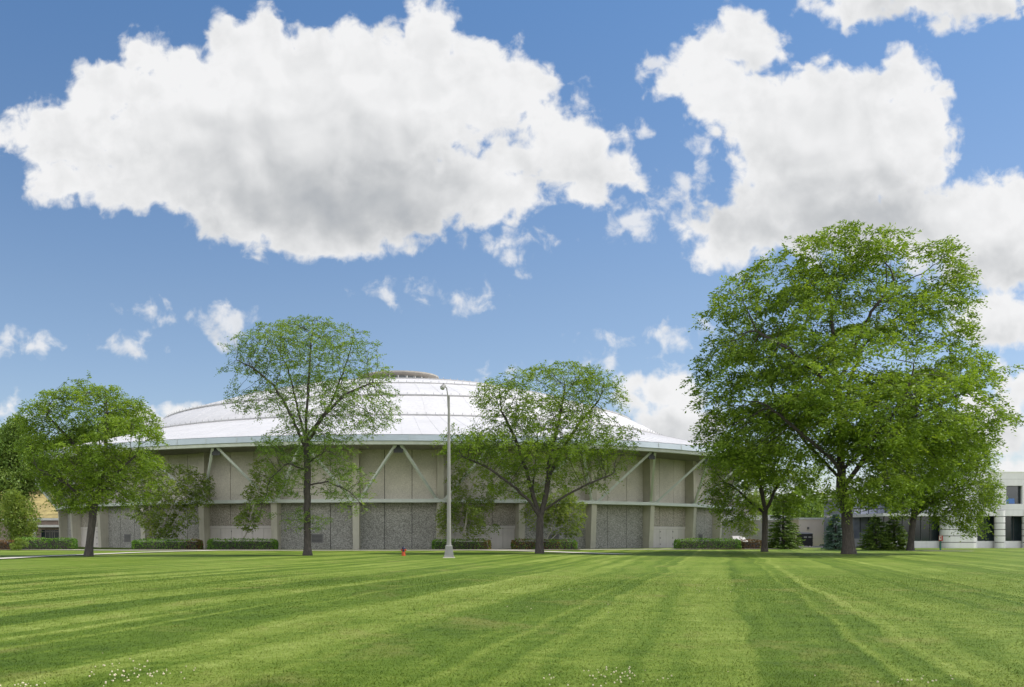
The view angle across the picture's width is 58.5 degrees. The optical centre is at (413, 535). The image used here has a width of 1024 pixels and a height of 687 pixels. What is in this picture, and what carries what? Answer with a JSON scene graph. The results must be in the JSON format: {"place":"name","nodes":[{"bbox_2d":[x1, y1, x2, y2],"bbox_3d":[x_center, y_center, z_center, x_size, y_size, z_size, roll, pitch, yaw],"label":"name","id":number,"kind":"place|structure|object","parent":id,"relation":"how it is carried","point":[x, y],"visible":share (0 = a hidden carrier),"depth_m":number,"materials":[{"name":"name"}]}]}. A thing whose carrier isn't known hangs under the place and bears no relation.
{"place":"outdoors","nodes":[
{"label":"outdoors","id":0,"kind":"place"},
{"bbox_2d":[0,485,57,517],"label":"wall","id":1,"kind":"structure","parent":0,"point":[43,510],"depth_m":218.27,"materials":[{"name":"yellow"}]},
{"bbox_2d":[66,418,95,442],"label":"woodland tree","id":2,"kind":"object","parent":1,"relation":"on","point":[81,431],"visible":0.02,"depth_m":237.16,"materials":[{"name":"green plant"}]},
{"bbox_2d":[90,416,127,438],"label":"woodland tree","id":3,"kind":"object","parent":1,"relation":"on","point":[118,432],"visible":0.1,"depth_m":233.40,"materials":[{"name":"green plant"}]},
{"bbox_2d":[0,550,217,558],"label":"path","id":4,"kind":"structure","parent":0,"point":[82,554],"depth_m":72.93,"materials":[{"name":"concrete"}]},
{"bbox_2d":[0,546,1023,686],"bbox_3d":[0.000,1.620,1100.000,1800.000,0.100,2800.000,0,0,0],"label":"lawn","id":5,"kind":"structure","parent":0,"point":[417,562],"depth_m":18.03,"materials":[{"name":"green plant"}]},
{"bbox_2d":[0,539,14,549],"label":"hedge","id":6,"kind":"object","parent":5,"relation":"on","point":[4,545],"visible":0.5,"depth_m":98.40,"materials":[{"name":"brown plant"}]},
{"bbox_2d":[9,536,28,550],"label":"yellow shrub","id":7,"kind":"object","parent":5,"relation":"on","point":[18,545],"visible":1,"depth_m":95.27,"materials":[{"name":"green plant"}]},
{"bbox_2d":[0,485,42,540],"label":"leafy tree","id":8,"kind":"object","parent":5,"relation":"on","point":[16,504],"visible":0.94,"depth_m":105.38,"materials":[{"name":"green plant"}]},
{"bbox_2d":[0,413,48,542],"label":"leafy tree","id":9,"kind":"object","parent":5,"relation":"on","point":[8,438],"visible":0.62,"depth_m":116.60,"materials":[{"name":"green plant"}]},
{"bbox_2d":[0,518,59,542],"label":"brick pavilion","id":10,"kind":"structure","parent":5,"relation":"on","point":[49,527],"depth_m":146.00,"materials":[{"name":"beige brick"}]},
{"bbox_2d":[41,530,58,539],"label":"entrance door","id":11,"kind":"structure","parent":10,"relation":"in","point":[52,534],"depth_m":145.89,"materials":[{"name":"black glass"}]},
{"bbox_2d":[14,537,80,549],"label":"hedge","id":12,"kind":"object","parent":5,"relation":"on","point":[53,544],"visible":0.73,"depth_m":98.55,"materials":[{"name":"green plant"}]},
{"bbox_2d":[6,370,172,555],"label":"honey locust","id":13,"kind":"object","parent":5,"relation":"on","point":[101,457],"visible":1,"depth_m":68.18,"materials":[{"name":"green plant"}]},
{"bbox_2d":[128,538,203,549],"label":"hedge","id":14,"kind":"object","parent":5,"relation":"on","point":[163,545],"visible":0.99,"depth_m":98.52,"materials":[{"name":"green plant"}]},
{"bbox_2d":[123,463,215,541],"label":"crabapple tree","id":15,"kind":"object","parent":5,"relation":"on","point":[186,493],"visible":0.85,"depth_m":101.49,"materials":[{"name":"green plant"}]},
{"bbox_2d":[204,537,280,549],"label":"hedge","id":16,"kind":"object","parent":5,"relation":"on","point":[258,544],"visible":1,"depth_m":98.52,"materials":[{"name":"green plant"}]},
{"bbox_2d":[232,457,281,539],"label":"crabapple tree","id":17,"kind":"object","parent":5,"relation":"on","point":[247,509],"visible":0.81,"depth_m":100.22,"materials":[{"name":"green plant"}]},
{"bbox_2d":[214,314,403,555],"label":"honey locust","id":18,"kind":"object","parent":5,"relation":"on","point":[308,435],"visible":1,"depth_m":71.94,"materials":[{"name":"green plant"}]},
{"bbox_2d":[28,370,768,548],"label":"domed arena","id":19,"kind":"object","parent":5,"relation":"on","point":[653,502],"visible":0.45,"depth_m":107.02,"materials":[{"name":"concrete"}]},
{"bbox_2d":[81,527,98,546],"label":"doors","id":20,"kind":"structure","parent":19,"relation":"in","point":[83,529],"depth_m":123.91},
{"bbox_2d":[210,526,271,540],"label":"doors","id":21,"kind":"structure","parent":19,"relation":"in","point":[221,532],"depth_m":106.58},
{"bbox_2d":[444,525,514,548],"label":"doors","id":22,"kind":"structure","parent":19,"relation":"in","point":[502,541],"depth_m":104.75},
{"bbox_2d":[653,526,684,547],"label":"doors","id":23,"kind":"structure","parent":19,"relation":"in","point":[663,536],"depth_m":116.57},
{"bbox_2d":[401,546,405,555],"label":"fire hydrant","id":24,"kind":"object","parent":5,"relation":"on","point":[403,549],"visible":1,"depth_m":70.08,"materials":[{"name":"red metal"}]},
{"bbox_2d":[440,383,454,557],"bbox_3d":[2.403,-4.507,63.990,1.053,12.315,0.859,0,0,0],"label":"street lamp","id":25,"kind":"object","parent":5,"relation":"on","point":[448,553],"visible":0.94,"depth_m":63.90,"materials":[{"name":"metal"}]},
{"bbox_2d":[430,538,492,549],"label":"hedge","id":26,"kind":"object","parent":5,"relation":"on","point":[472,545],"visible":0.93,"depth_m":98.51,"materials":[{"name":"green plant"}]},
{"bbox_2d":[434,463,503,541],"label":"birch tree","id":27,"kind":"object","parent":5,"relation":"on","point":[474,511],"visible":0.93,"depth_m":99.25,"materials":[{"name":"green plant"}]},
{"bbox_2d":[0,588,952,686],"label":"clover flowers","id":28,"kind":"object","parent":5,"relation":"on","point":[115,674],"visible":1,"depth_m":10.16,"materials":[{"name":"white plant"}]},
{"bbox_2d":[432,359,644,553],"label":"honey locust","id":29,"kind":"object","parent":5,"relation":"on","point":[476,440],"visible":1,"depth_m":78.65,"materials":[{"name":"green plant"}]},
{"bbox_2d":[509,538,579,549],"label":"hedge","id":30,"kind":"object","parent":5,"relation":"on","point":[549,545],"visible":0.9,"depth_m":98.52,"materials":[{"name":"green plant"}]},
{"bbox_2d":[519,471,587,541],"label":"birch tree","id":31,"kind":"object","parent":5,"relation":"on","point":[564,511],"visible":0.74,"depth_m":99.58,"materials":[{"name":"green plant"}]},
{"bbox_2d":[673,538,744,549],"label":"hedge","id":32,"kind":"object","parent":5,"relation":"on","point":[716,544],"visible":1,"depth_m":102.21,"materials":[{"name":"green plant"}]},
{"bbox_2d":[727,536,747,541],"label":"parked car","id":33,"kind":"object","parent":5,"relation":"on","point":[737,537],"visible":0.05,"depth_m":121.20,"materials":[{"name":"paint"}]},
{"bbox_2d":[730,490,767,540],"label":"birch tree","id":34,"kind":"object","parent":5,"relation":"on","point":[748,525],"visible":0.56,"depth_m":115.70,"materials":[{"name":"green plant"}]},
{"bbox_2d":[740,539,761,548],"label":"hedge","id":35,"kind":"object","parent":5,"relation":"on","point":[756,544],"visible":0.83,"depth_m":103.51,"materials":[{"name":"brown plant"}]},
{"bbox_2d":[695,419,830,551],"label":"honey locust","id":36,"kind":"object","parent":5,"relation":"on","point":[725,497],"visible":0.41,"depth_m":87.90,"materials":[{"name":"green plant"}]},
{"bbox_2d":[747,493,781,514],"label":"woodland tree","id":37,"kind":"object","parent":5,"relation":"on","point":[770,511],"visible":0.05,"depth_m":216.47,"materials":[{"name":"green plant"}]},
{"bbox_2d":[722,505,823,545],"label":"service building","id":38,"kind":"structure","parent":5,"relation":"on","point":[815,526],"depth_m":131.08,"materials":[{"name":"grey concrete"}]},
{"bbox_2d":[768,496,804,548],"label":"spruce tree","id":39,"kind":"object","parent":5,"relation":"on","point":[787,535],"visible":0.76,"depth_m":104.83,"materials":[{"name":"green plant"}]},
{"bbox_2d":[769,492,803,517],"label":"woodland tree","id":40,"kind":"object","parent":5,"relation":"on","point":[774,502],"visible":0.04,"depth_m":228.57,"materials":[{"name":"green plant"}]},
{"bbox_2d":[734,484,866,514],"bbox_3d":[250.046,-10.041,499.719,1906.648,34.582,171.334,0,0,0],"label":"wood","id":41,"kind":"object","parent":5,"relation":"on","point":[795,494],"depth_m":438.62,"materials":[{"name":"green plant"}]},
{"bbox_2d":[793,496,823,517],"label":"woodland tree","id":42,"kind":"object","parent":5,"relation":"on","point":[818,513],"visible":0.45,"depth_m":222.97,"materials":[{"name":"green plant"}]},
{"bbox_2d":[819,514,841,549],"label":"blue spruce","id":43,"kind":"object","parent":5,"relation":"on","point":[835,543],"visible":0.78,"depth_m":101.11,"materials":[{"name":"green plant"}]},
{"bbox_2d":[676,219,1023,553],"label":"honey locust","id":44,"kind":"object","parent":5,"relation":"on","point":[799,414],"visible":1,"depth_m":75.30,"materials":[{"name":"green plant"}]},
{"bbox_2d":[824,498,898,546],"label":"glazed link","id":45,"kind":"object","parent":5,"relation":"on","point":[859,523],"visible":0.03,"depth_m":121.00,"materials":[{"name":"grey glass"}]},
{"bbox_2d":[856,516,896,549],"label":"spruce tree","id":46,"kind":"object","parent":5,"relation":"on","point":[870,537],"visible":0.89,"depth_m":99.66,"materials":[{"name":"green plant"}]},
{"bbox_2d":[877,516,907,549],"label":"spruce tree","id":47,"kind":"object","parent":5,"relation":"on","point":[901,542],"visible":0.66,"depth_m":100.21,"materials":[{"name":"green plant"}]},
{"bbox_2d":[851,405,1008,549],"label":"honey locust","id":48,"kind":"object","parent":5,"relation":"on","point":[962,503],"visible":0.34,"depth_m":94.64,"materials":[{"name":"green plant"}]},
{"bbox_2d":[853,472,1023,547],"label":"office building","id":49,"kind":"structure","parent":5,"relation":"on","point":[1006,527],"depth_m":112.85,"materials":[{"name":"white concrete"}]},
{"bbox_2d":[1006,486,1020,503],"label":"window","id":50,"kind":"structure","parent":49,"relation":"in","point":[1012,492],"depth_m":112.87,"materials":[{"name":"grey glass"}]},
{"bbox_2d":[0,0,1023,498],"label":"sky","id":51,"kind":"structure","parent":0,"point":[478,189],"materials":[{"name":"blue"}]},
{"bbox_2d":[499,550,620,553],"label":"path","id":52,"kind":"structure","parent":0,"point":[561,551],"depth_m":81.29,"materials":[{"name":"concrete"}]},
{"bbox_2d":[580,548,805,549],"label":"path","id":53,"kind":"structure","parent":0,"point":[615,549],"depth_m":98.55,"materials":[{"name":"concrete"}]},
{"bbox_2d":[796,532,812,546],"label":"door","id":54,"kind":"structure","parent":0,"point":[807,537],"depth_m":123.35,"materials":[{"name":"black paint"}]}
]}

